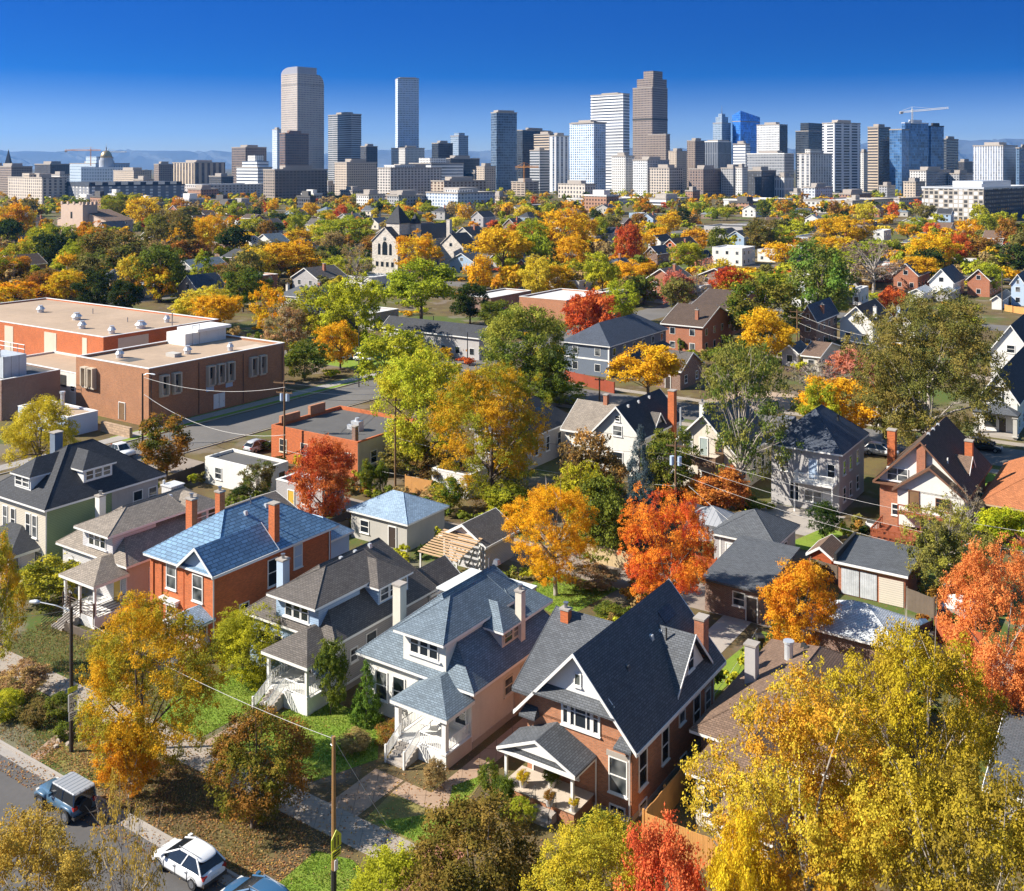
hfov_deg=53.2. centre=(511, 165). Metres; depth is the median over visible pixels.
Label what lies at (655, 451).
broadleaf tree
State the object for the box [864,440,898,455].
parked car
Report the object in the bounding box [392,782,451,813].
path
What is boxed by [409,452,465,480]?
broadleaf tree
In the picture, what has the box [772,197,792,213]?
broadleaf tree
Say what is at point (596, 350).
window
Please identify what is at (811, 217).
house
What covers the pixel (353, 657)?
window
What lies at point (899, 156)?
office tower
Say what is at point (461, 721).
window
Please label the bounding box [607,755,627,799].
window
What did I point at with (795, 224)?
broadleaf tree
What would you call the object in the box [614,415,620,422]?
window
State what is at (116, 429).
stone wall
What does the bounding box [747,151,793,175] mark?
office tower
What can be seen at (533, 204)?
office tower
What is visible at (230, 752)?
broadleaf tree
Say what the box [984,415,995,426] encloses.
window
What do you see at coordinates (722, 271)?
broadleaf tree
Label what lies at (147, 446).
broadleaf tree
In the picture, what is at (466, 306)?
broadleaf tree
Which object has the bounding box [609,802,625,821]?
window
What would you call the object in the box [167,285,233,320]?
broadleaf tree
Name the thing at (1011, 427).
house
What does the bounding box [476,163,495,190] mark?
office tower
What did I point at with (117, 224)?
house
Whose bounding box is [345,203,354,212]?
broadleaf tree
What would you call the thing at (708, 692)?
window
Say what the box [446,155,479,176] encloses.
office tower
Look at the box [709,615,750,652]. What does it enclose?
driveway
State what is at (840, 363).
broadleaf tree
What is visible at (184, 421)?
sidewalk
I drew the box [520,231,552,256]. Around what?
broadleaf tree
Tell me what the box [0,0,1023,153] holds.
sky
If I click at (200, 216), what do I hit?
house
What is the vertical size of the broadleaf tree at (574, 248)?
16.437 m
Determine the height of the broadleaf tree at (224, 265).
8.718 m
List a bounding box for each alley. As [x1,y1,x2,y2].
[149,457,1017,683]
[720,349,990,380]
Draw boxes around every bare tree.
[84,767,166,890]
[248,200,263,213]
[337,240,371,279]
[468,200,479,212]
[636,249,660,263]
[683,272,709,300]
[694,253,715,271]
[782,357,853,396]
[839,239,908,292]
[848,228,875,241]
[938,482,985,542]
[953,243,976,257]
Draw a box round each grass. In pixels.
[0,681,298,869]
[1,620,181,705]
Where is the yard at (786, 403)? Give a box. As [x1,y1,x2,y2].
[707,390,795,410]
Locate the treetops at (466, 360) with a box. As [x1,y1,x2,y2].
[117,241,1009,377]
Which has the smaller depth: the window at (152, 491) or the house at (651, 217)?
the window at (152, 491)
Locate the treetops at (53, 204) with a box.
[0,187,921,215]
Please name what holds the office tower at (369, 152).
on the ground at (874, 465)
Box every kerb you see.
[0,378,374,474]
[0,740,239,878]
[147,395,387,463]
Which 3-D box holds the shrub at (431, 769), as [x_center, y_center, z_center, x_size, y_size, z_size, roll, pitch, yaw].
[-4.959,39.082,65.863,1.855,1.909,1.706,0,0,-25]
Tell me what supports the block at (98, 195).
on the ground at (874, 465)
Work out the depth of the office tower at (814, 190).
1129.54 m
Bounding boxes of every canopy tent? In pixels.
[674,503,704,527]
[683,505,733,540]
[941,594,981,628]
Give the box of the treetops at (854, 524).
[158,440,995,749]
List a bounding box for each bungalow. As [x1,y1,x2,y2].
[41,480,297,634]
[242,537,460,715]
[355,558,552,769]
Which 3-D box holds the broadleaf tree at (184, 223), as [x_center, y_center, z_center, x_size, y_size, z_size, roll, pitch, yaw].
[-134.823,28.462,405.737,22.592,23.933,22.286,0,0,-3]
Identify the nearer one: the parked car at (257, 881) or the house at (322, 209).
the parked car at (257, 881)
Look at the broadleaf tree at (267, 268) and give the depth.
333.96 m
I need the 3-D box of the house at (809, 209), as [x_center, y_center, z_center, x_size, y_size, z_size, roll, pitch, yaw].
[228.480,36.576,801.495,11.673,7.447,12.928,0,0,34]
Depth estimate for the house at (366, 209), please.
775.08 m
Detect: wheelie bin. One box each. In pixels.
[755,632,764,648]
[919,618,928,625]
[924,629,934,644]
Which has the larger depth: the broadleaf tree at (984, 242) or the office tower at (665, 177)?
the office tower at (665, 177)
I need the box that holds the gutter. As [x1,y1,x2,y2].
[0,744,235,885]
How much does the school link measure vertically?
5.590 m
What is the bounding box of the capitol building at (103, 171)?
[81,147,122,181]
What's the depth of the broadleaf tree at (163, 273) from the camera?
298.21 m
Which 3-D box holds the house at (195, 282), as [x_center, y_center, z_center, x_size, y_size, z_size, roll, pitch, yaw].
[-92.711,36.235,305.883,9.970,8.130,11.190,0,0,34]
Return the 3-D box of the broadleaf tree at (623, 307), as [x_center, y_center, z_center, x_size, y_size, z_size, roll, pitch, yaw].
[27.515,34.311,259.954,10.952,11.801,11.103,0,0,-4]
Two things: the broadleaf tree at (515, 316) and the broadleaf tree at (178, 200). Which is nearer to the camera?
the broadleaf tree at (515, 316)
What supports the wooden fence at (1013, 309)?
on the ground at (874, 465)
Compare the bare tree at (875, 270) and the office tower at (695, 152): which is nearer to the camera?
the bare tree at (875, 270)
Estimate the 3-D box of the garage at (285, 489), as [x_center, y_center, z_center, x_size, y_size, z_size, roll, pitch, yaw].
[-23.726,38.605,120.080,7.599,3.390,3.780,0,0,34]
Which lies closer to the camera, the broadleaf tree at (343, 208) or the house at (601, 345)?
the house at (601, 345)
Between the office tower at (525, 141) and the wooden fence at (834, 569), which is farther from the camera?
the office tower at (525, 141)
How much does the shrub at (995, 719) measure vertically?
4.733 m
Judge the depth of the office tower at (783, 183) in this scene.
1256.50 m
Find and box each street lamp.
[29,599,77,752]
[142,373,154,439]
[358,324,359,386]
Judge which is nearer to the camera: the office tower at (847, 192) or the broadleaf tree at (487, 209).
the broadleaf tree at (487, 209)
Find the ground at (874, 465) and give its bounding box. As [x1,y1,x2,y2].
[0,169,1023,890]
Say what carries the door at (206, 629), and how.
in the brick house at (222, 558)
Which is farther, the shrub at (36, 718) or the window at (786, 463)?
the window at (786, 463)
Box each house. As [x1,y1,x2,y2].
[0,341,60,420]
[0,430,165,589]
[4,253,47,268]
[11,226,28,240]
[32,215,53,227]
[97,221,128,239]
[99,269,137,299]
[138,282,174,297]
[142,486,354,666]
[168,204,187,209]
[176,272,224,302]
[180,257,226,273]
[191,215,211,223]
[199,210,215,216]
[212,242,233,256]
[221,248,245,262]
[234,235,261,247]
[241,214,263,219]
[254,218,283,233]
[256,273,277,291]
[258,233,289,243]
[277,283,323,314]
[285,209,307,213]
[290,263,346,288]
[305,218,319,230]
[317,207,333,217]
[317,281,337,305]
[336,227,369,246]
[337,212,362,218]
[361,205,381,218]
[370,217,386,228]
[432,205,451,219]
[448,251,487,272]
[456,224,483,241]
[469,394,567,469]
[471,211,495,226]
[490,251,529,266]
[496,579,725,829]
[502,216,523,229]
[517,255,542,279]
[518,212,539,219]
[549,277,597,289]
[560,388,683,475]
[588,231,603,242]
[596,203,615,214]
[598,227,618,244]
[609,257,637,265]
[615,218,633,229]
[629,212,646,217]
[643,212,660,225]
[643,244,670,264]
[646,264,691,299]
[648,234,670,247]
[656,350,704,389]
[660,303,732,351]
[663,236,697,260]
[672,395,772,491]
[685,637,921,887]
[690,250,712,267]
[692,288,767,334]
[697,265,729,288]
[701,212,717,218]
[712,227,735,246]
[727,230,749,245]
[742,205,761,216]
[765,215,782,228]
[765,404,869,513]
[790,224,818,233]
[792,283,848,306]
[794,208,813,216]
[798,297,839,343]
[800,341,840,371]
[805,213,822,227]
[830,231,855,246]
[837,298,892,343]
[848,257,889,287]
[850,218,871,234]
[852,285,867,304]
[869,204,884,216]
[870,399,908,426]
[870,416,991,545]
[875,262,897,282]
[890,304,930,345]
[892,261,929,289]
[897,208,910,216]
[901,236,919,253]
[903,216,924,230]
[927,264,965,296]
[934,222,954,233]
[936,208,954,221]
[947,257,976,268]
[966,265,1000,296]
[973,346,1023,440]
[978,457,1023,543]
[983,230,1007,243]
[989,314,1023,379]
[996,242,1012,259]
[1009,271,1023,305]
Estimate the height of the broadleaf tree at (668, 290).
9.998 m
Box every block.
[76,194,92,200]
[89,191,103,208]
[108,189,119,207]
[140,198,164,207]
[175,193,204,206]
[210,195,227,202]
[212,199,236,213]
[235,198,253,204]
[296,191,315,209]
[301,189,322,203]
[385,190,396,199]
[495,191,507,202]
[584,190,618,212]
[729,196,758,212]
[849,195,863,199]
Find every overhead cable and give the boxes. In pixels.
[73,613,330,737]
[144,377,283,391]
[144,394,281,435]
[290,389,401,394]
[294,388,439,400]
[396,409,675,453]
[399,438,670,485]
[676,450,1023,531]
[677,473,1023,572]
[678,462,1009,549]
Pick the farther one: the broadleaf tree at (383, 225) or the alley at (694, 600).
the broadleaf tree at (383, 225)
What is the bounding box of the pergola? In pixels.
[418,529,482,569]
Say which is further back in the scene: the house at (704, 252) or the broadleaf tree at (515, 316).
the house at (704, 252)
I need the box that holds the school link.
[26,351,76,404]
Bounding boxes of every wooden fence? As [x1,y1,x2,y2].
[64,621,156,663]
[166,463,204,483]
[327,511,349,526]
[339,518,348,527]
[405,474,432,496]
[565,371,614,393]
[642,746,700,843]
[645,809,719,869]
[695,553,716,571]
[810,556,837,584]
[906,586,935,619]
[915,618,932,640]
[934,616,982,653]
[935,585,944,616]
[946,585,984,614]
[1004,304,1023,313]
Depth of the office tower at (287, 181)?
1126.28 m
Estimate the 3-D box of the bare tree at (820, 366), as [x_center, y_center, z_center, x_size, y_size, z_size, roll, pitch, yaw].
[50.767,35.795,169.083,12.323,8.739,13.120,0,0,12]
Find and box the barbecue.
[865,518,876,527]
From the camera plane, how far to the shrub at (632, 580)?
97.22 m
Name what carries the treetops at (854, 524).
on the ground at (874, 465)
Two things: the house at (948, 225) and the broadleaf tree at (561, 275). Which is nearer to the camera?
the broadleaf tree at (561, 275)
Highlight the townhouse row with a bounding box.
[704,224,758,236]
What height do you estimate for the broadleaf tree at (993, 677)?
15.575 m
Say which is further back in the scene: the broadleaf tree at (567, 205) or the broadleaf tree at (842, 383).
the broadleaf tree at (567, 205)
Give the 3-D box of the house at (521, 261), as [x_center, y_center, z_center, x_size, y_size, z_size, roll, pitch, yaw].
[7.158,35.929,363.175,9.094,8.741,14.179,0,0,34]
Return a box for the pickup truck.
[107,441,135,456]
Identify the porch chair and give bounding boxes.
[420,716,430,730]
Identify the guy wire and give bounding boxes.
[336,743,399,844]
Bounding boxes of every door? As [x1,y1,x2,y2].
[13,557,19,567]
[113,579,121,602]
[118,401,124,419]
[198,625,207,643]
[213,393,219,408]
[220,392,224,407]
[287,489,294,504]
[388,525,396,547]
[438,476,461,497]
[514,692,519,715]
[532,764,545,773]
[665,376,670,387]
[699,437,707,455]
[725,542,731,550]
[745,595,757,623]
[808,458,817,478]
[823,491,830,505]
[841,567,876,600]
[908,489,918,512]
[998,417,1006,432]
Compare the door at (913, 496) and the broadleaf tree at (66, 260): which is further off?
the broadleaf tree at (66, 260)
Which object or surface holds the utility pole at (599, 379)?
on the ground at (874, 465)
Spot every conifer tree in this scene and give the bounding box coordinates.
[189,249,217,274]
[348,660,384,729]
[547,242,558,288]
[615,424,666,547]
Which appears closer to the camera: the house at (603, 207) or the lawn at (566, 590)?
the lawn at (566, 590)
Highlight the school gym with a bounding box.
[0,298,218,354]
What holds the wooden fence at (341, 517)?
on the ground at (874, 465)
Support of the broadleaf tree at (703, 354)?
on the ground at (874, 465)
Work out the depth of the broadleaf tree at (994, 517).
101.30 m
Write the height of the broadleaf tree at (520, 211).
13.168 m
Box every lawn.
[46,735,120,774]
[110,376,374,440]
[161,666,264,736]
[241,704,379,780]
[280,851,362,890]
[284,343,393,369]
[365,770,489,842]
[379,775,484,842]
[531,575,618,612]
[714,631,772,696]
[795,529,842,549]
[985,473,995,485]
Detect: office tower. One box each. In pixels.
[0,163,32,194]
[8,173,66,203]
[34,161,69,173]
[51,171,69,181]
[66,181,184,202]
[69,156,129,181]
[113,167,151,180]
[132,176,153,180]
[154,161,173,180]
[172,160,225,183]
[185,183,262,197]
[187,185,218,199]
[209,173,233,183]
[231,145,266,182]
[236,155,272,183]
[263,165,327,202]
[272,127,280,168]
[279,130,308,168]
[281,66,323,168]
[327,180,334,195]
[328,112,361,183]
[334,159,376,194]
[340,186,363,200]
[356,189,384,204]
[360,144,377,188]
[377,164,441,193]
[387,190,425,208]
[391,146,424,164]
[395,77,418,147]
[409,158,463,179]
[426,187,495,208]
[430,177,486,190]
[431,141,452,157]
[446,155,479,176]
[450,133,467,155]
[465,170,475,179]
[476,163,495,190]
[491,110,516,191]
[511,178,538,195]
[513,203,555,210]
[517,128,550,180]
[529,147,548,192]
[534,132,553,149]
[549,133,568,193]
[558,180,595,197]
[567,197,643,203]
[569,120,606,189]
[590,92,629,192]
[611,153,634,196]
[632,71,667,159]
[632,156,669,195]
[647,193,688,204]
[648,134,669,159]
[649,164,682,196]
[668,148,686,190]
[685,186,699,200]
[687,138,704,187]
[688,165,720,197]
[704,140,731,167]
[713,112,730,140]
[721,164,738,197]
[723,197,792,204]
[732,111,759,163]
[733,141,749,166]
[735,163,747,195]
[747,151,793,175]
[748,167,776,197]
[756,122,787,152]
[774,172,793,197]
[789,188,803,201]
[795,123,821,187]
[797,149,831,190]
[803,183,832,198]
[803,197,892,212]
[822,120,860,192]
[832,189,871,197]
[860,149,867,191]
[867,124,890,191]
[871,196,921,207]
[879,182,895,196]
[889,129,908,194]
[901,120,928,177]
[903,178,925,196]
[909,167,950,185]
[921,180,1023,220]
[928,123,943,169]
[944,136,958,172]
[947,170,972,184]
[958,159,972,172]
[973,142,1017,184]
[1015,144,1023,184]
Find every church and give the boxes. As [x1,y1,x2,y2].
[57,201,132,230]
[371,205,454,273]
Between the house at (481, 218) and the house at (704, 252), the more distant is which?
the house at (481, 218)
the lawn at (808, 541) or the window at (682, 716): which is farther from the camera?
the lawn at (808, 541)
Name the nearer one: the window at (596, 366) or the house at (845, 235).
the window at (596, 366)
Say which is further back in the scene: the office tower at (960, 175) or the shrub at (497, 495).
the office tower at (960, 175)
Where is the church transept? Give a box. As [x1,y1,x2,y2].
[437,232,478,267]
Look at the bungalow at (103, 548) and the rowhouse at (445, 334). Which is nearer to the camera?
the bungalow at (103, 548)
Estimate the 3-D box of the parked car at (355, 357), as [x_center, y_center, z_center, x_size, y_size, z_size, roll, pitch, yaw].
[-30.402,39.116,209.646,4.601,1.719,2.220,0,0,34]
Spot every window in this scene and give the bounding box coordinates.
[2,505,7,524]
[10,507,15,522]
[25,512,30,534]
[31,514,37,539]
[34,551,42,562]
[68,557,78,566]
[70,385,74,392]
[88,534,93,546]
[93,535,99,548]
[99,537,105,550]
[133,489,142,501]
[148,485,156,497]
[165,563,176,591]
[166,605,176,630]
[191,573,203,604]
[214,467,221,480]
[239,600,248,625]
[258,628,270,650]
[267,556,277,588]
[274,635,282,641]
[278,470,285,477]
[279,438,286,453]
[284,602,292,618]
[292,605,300,620]
[293,543,303,570]
[300,443,307,455]
[300,608,308,623]
[349,645,358,664]
[359,519,369,534]
[366,628,376,643]
[370,449,376,463]
[375,668,387,703]
[382,241,386,254]
[389,244,391,254]
[391,675,405,710]
[409,638,418,655]
[418,641,428,658]
[429,644,438,661]
[453,710,466,729]
[455,346,459,353]
[469,348,473,355]
[503,673,513,698]
[546,435,550,451]
[557,431,560,446]
[560,704,600,738]
[572,345,577,353]
[572,361,577,368]
[572,672,581,688]
[594,348,599,355]
[594,364,599,371]
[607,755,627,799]
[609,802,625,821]
[612,425,622,437]
[612,451,622,463]
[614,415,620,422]
[638,748,648,793]
[639,796,647,815]
[661,725,670,767]
[670,327,674,333]
[670,341,674,347]
[678,708,686,727]
[680,750,686,768]
[683,433,692,447]
[684,374,687,383]
[687,648,695,674]
[689,329,694,335]
[689,343,694,349]
[693,692,700,724]
[702,784,724,816]
[705,686,710,710]
[715,442,722,453]
[731,590,744,608]
[761,454,764,467]
[779,455,789,472]
[786,354,792,361]
[789,481,799,501]
[803,489,821,504]
[805,325,810,331]
[827,464,835,478]
[843,459,846,476]
[843,486,846,503]
[849,454,852,471]
[849,480,852,497]
[856,449,859,464]
[856,474,859,490]
[886,466,907,482]
[891,503,896,515]
[935,498,950,509]
[983,385,1003,402]
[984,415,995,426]
[1006,345,1014,353]
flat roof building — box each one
[205,448,287,493]
[345,272,389,290]
[354,307,398,330]
[466,288,531,311]
[519,288,605,323]
[597,284,651,302]
[692,284,712,297]
[712,245,754,265]
[757,245,799,261]
[795,233,820,247]
[873,229,890,240]
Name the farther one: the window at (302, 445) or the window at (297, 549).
the window at (302, 445)
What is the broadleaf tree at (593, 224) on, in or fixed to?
on the ground at (874, 465)
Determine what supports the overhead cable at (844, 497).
attached to the utility pole at (678, 459)
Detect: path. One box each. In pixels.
[30,713,87,760]
[121,662,167,687]
[203,715,252,746]
[329,768,402,815]
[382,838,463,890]
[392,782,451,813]
[431,718,526,800]
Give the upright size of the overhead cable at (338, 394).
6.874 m
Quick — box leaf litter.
[0,621,706,890]
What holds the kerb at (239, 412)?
on the ground at (874, 465)
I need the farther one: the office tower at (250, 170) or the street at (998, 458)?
the office tower at (250, 170)
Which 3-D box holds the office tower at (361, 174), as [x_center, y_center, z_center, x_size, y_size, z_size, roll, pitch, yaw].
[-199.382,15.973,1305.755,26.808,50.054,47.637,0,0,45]
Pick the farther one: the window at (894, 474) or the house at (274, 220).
the house at (274, 220)
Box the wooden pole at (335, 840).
[331,735,340,890]
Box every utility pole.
[273,381,294,457]
[388,397,401,485]
[595,377,603,401]
[666,441,684,507]
[790,309,802,341]
[1002,271,1002,312]
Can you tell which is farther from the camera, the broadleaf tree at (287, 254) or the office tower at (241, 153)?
the office tower at (241, 153)
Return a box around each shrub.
[0,656,53,698]
[0,687,25,722]
[12,551,86,614]
[13,697,57,726]
[42,689,73,719]
[53,720,77,739]
[209,601,282,683]
[225,485,255,503]
[243,669,278,691]
[259,440,270,451]
[312,636,350,713]
[336,726,372,755]
[357,458,373,494]
[373,460,389,493]
[373,718,394,745]
[423,756,448,790]
[428,474,465,508]
[477,757,499,794]
[481,478,533,516]
[489,774,517,816]
[502,793,540,822]
[535,379,587,404]
[560,562,625,590]
[577,808,624,840]
[593,599,625,618]
[618,824,635,843]
[621,560,662,585]
[634,822,641,838]
[681,480,711,503]
[691,464,753,509]
[805,499,841,537]
[951,694,1022,757]
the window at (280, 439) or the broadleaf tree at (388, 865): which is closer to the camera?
the broadleaf tree at (388, 865)
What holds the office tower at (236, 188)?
on the ground at (874, 465)
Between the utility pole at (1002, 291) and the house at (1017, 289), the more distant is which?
the house at (1017, 289)
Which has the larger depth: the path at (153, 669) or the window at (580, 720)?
the path at (153, 669)
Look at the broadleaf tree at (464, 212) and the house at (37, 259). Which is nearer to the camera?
the house at (37, 259)
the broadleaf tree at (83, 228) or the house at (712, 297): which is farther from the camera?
the broadleaf tree at (83, 228)
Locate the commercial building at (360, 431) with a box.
[271,402,423,476]
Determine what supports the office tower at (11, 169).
on the ground at (874, 465)
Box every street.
[0,229,956,480]
[0,755,225,890]
[56,225,1013,280]
[101,213,827,305]
[121,256,1008,330]
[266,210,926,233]
[284,348,1023,465]
[624,212,1019,223]
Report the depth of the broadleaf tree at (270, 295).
234.10 m
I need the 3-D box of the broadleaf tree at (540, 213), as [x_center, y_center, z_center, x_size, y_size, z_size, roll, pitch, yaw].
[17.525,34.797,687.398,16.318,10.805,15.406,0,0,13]
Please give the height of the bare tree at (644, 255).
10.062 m
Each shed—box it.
[18,391,97,435]
[806,534,842,565]
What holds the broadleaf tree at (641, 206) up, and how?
on the ground at (874, 465)
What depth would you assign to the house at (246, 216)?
672.95 m
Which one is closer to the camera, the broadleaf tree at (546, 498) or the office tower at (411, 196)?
the broadleaf tree at (546, 498)
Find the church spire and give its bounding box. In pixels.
[5,149,11,162]
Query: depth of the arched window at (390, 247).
378.42 m
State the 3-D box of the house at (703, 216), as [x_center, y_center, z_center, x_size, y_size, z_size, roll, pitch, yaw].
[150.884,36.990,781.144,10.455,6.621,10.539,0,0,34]
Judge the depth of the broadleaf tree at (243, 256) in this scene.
316.30 m
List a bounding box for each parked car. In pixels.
[152,833,226,890]
[221,870,288,890]
[243,437,269,452]
[353,352,373,360]
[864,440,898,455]
[973,436,1002,452]
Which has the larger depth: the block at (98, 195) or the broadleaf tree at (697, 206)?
the block at (98, 195)
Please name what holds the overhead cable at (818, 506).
attached to the utility pole at (678, 459)
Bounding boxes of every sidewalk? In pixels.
[0,373,378,470]
[0,648,497,890]
[445,388,998,473]
[495,371,1023,446]
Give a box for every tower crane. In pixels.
[65,147,100,165]
[515,162,538,181]
[900,107,948,122]
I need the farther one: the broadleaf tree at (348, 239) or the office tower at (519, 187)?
the office tower at (519, 187)
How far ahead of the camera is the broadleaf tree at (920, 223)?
589.69 m
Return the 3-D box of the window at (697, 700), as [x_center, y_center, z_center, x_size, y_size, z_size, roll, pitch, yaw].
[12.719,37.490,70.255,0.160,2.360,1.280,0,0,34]
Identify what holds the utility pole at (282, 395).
on the ground at (874, 465)
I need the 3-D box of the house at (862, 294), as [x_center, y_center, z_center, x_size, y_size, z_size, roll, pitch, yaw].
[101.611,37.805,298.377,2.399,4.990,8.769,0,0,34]
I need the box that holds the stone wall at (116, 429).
[101,421,131,437]
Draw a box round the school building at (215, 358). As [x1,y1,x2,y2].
[76,322,284,425]
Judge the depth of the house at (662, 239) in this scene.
467.50 m
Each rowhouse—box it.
[381,315,491,359]
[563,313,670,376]
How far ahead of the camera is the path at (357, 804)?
65.40 m
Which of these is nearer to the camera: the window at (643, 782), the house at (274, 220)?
the window at (643, 782)
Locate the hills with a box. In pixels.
[0,139,1023,168]
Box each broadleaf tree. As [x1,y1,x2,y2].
[0,202,37,242]
[0,217,25,239]
[0,241,32,255]
[0,250,32,281]
[0,261,31,296]
[0,279,41,301]
[0,393,80,473]
[0,523,28,660]
[0,798,135,890]
[12,265,63,297]
[16,271,59,299]
[18,197,39,211]
[18,234,36,251]
[24,222,79,264]
[30,230,79,262]
[40,268,90,299]
[51,239,91,264]
[53,251,77,270]
[65,195,90,203]
[68,255,110,291]
[69,266,115,304]
[70,252,113,269]
[71,589,229,789]
[74,220,113,252]
[75,227,151,267]
[88,720,159,798]
[97,191,143,217]
[106,278,144,307]
[115,252,145,299]
[121,195,161,222]
[128,241,188,300]
[130,412,194,477]
[138,208,198,256]
[139,261,177,302]
[143,214,159,226]
[144,208,166,215]
[146,238,170,262]
[166,216,222,250]
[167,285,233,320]
[168,196,188,205]
[168,238,211,258]
[180,205,201,218]
[187,293,244,322]
[199,212,228,235]
[200,699,319,829]
[206,261,228,277]
[214,223,255,249]
[216,260,259,296]
[222,264,273,311]
[227,200,245,217]
[229,243,264,279]
[235,242,321,284]
[236,459,277,494]
[237,244,280,277]
[239,214,270,233]
[246,283,288,331]
[254,238,286,272]
[256,218,276,234]
[260,302,313,353]
[265,199,280,209]
[267,222,286,232]
[269,212,289,221]
[281,280,347,339]
[283,433,359,517]
[284,338,332,380]
[285,210,307,237]
[285,227,312,241]
[287,208,300,215]
[292,236,315,249]
[295,211,313,221]
[295,249,335,267]
[301,202,320,215]
[305,221,334,238]
[311,319,360,368]
[313,217,375,245]
[313,229,345,253]
[313,270,389,352]
[314,209,334,216]
[314,242,352,260]
[321,255,374,275]
[322,212,338,220]
[332,204,347,216]
[339,232,352,244]
[343,213,355,222]
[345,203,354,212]
[345,215,370,231]
[346,838,424,890]
[353,321,437,404]
[359,233,376,251]
[370,200,384,215]
[370,339,473,478]
[376,435,433,475]
[379,221,385,228]
[380,256,458,318]
[388,785,547,890]
[394,228,444,279]
[403,205,417,212]
[403,208,420,221]
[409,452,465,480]
[419,203,437,212]
[424,359,552,508]
[444,202,457,217]
[449,278,489,323]
[450,216,464,227]
[454,203,472,222]
[460,254,493,287]
[462,227,535,266]
[475,300,578,394]
[476,206,493,212]
[477,299,511,325]
[485,219,497,227]
[491,236,520,264]
[499,202,514,215]
[500,477,599,595]
[508,219,533,234]
[513,205,534,215]
[514,218,551,255]
[514,354,574,400]
[516,254,552,293]
[517,803,666,890]
[520,216,541,223]
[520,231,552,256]
[534,210,549,221]
[536,207,593,247]
[536,263,580,291]
[538,258,562,290]
[542,202,556,217]
[549,235,587,263]
[549,459,603,535]
[552,200,563,208]
[552,425,631,508]
[557,200,573,209]
[560,287,620,334]
[561,258,584,273]
[562,220,587,235]
[574,471,632,562]
[578,219,598,237]
[582,250,621,290]
[588,208,601,218]
[591,215,609,238]
[599,215,622,227]
[601,341,688,393]
[603,277,641,316]
[605,259,655,281]
[611,801,707,890]
[613,221,643,257]
[616,482,716,601]
[626,274,659,304]
[630,212,647,228]
[634,197,654,213]
[636,426,703,502]
[637,230,657,253]
[645,226,670,234]
[655,214,680,231]
[659,275,696,307]
[660,268,694,304]
[666,241,708,266]
[667,209,682,229]
[674,206,690,222]
[674,651,911,890]
[680,227,710,248]
[686,202,704,214]
[686,208,701,223]
[695,335,803,507]
[697,795,786,890]
[700,335,776,396]
[701,207,718,220]
[705,258,740,268]
[706,226,730,253]
[707,265,751,289]
[711,268,755,289]
[716,206,739,217]
[720,268,805,341]
[735,305,799,360]
[742,216,784,252]
[749,271,790,291]
[754,199,770,216]
[756,557,841,645]
[758,229,800,243]
[758,240,799,261]
[771,218,789,228]
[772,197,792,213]
[780,217,815,235]
[783,237,861,312]
[786,207,810,219]
[791,373,883,428]
[795,378,842,415]
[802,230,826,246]
[808,212,876,241]
[810,272,851,298]
[813,235,857,258]
[819,747,1023,890]
[822,346,874,403]
[824,604,1012,890]
[827,200,841,213]
[827,213,853,235]
[837,238,884,274]
[838,285,1013,448]
[853,199,879,219]
[860,238,902,254]
[869,344,926,440]
[877,285,907,318]
[885,256,939,273]
[886,201,899,220]
[894,494,997,591]
[895,223,921,238]
[898,215,926,234]
[901,237,933,254]
[904,518,967,600]
[905,231,966,263]
[912,202,936,218]
[914,245,946,277]
[922,222,944,232]
[935,531,1023,727]
[943,229,974,257]
[955,219,984,238]
[968,202,991,218]
[968,235,1003,256]
[971,213,998,229]
[971,505,1023,566]
[972,261,1006,289]
[977,254,1017,270]
[985,242,1023,270]
[994,218,1017,242]
[996,217,1023,232]
[1003,229,1023,254]
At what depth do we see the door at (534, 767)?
66.06 m
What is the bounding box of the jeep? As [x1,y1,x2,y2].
[34,771,97,823]
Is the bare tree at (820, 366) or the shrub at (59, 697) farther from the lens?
the bare tree at (820, 366)
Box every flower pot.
[515,769,530,787]
[542,769,561,787]
[543,788,556,807]
[568,795,579,812]
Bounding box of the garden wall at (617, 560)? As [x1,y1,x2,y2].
[584,544,632,569]
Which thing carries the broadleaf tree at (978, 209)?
on the ground at (874, 465)
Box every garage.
[276,472,343,514]
[346,490,449,551]
[432,460,487,498]
[438,508,519,569]
[700,535,799,623]
[710,508,800,558]
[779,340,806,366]
[807,600,919,662]
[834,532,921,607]
[908,285,932,301]
[935,286,960,301]
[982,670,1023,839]
[990,289,1010,309]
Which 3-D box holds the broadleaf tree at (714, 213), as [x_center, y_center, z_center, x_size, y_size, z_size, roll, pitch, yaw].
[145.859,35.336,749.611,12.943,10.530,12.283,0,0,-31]
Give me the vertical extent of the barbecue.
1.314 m
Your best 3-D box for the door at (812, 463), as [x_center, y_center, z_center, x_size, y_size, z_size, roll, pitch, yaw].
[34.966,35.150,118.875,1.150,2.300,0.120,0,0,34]
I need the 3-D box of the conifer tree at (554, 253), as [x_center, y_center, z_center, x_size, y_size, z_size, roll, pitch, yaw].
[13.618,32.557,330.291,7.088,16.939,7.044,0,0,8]
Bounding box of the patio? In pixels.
[760,502,844,535]
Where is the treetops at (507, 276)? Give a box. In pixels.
[0,204,1023,297]
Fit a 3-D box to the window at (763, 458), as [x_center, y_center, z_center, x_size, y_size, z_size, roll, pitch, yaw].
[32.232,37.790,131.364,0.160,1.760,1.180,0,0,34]

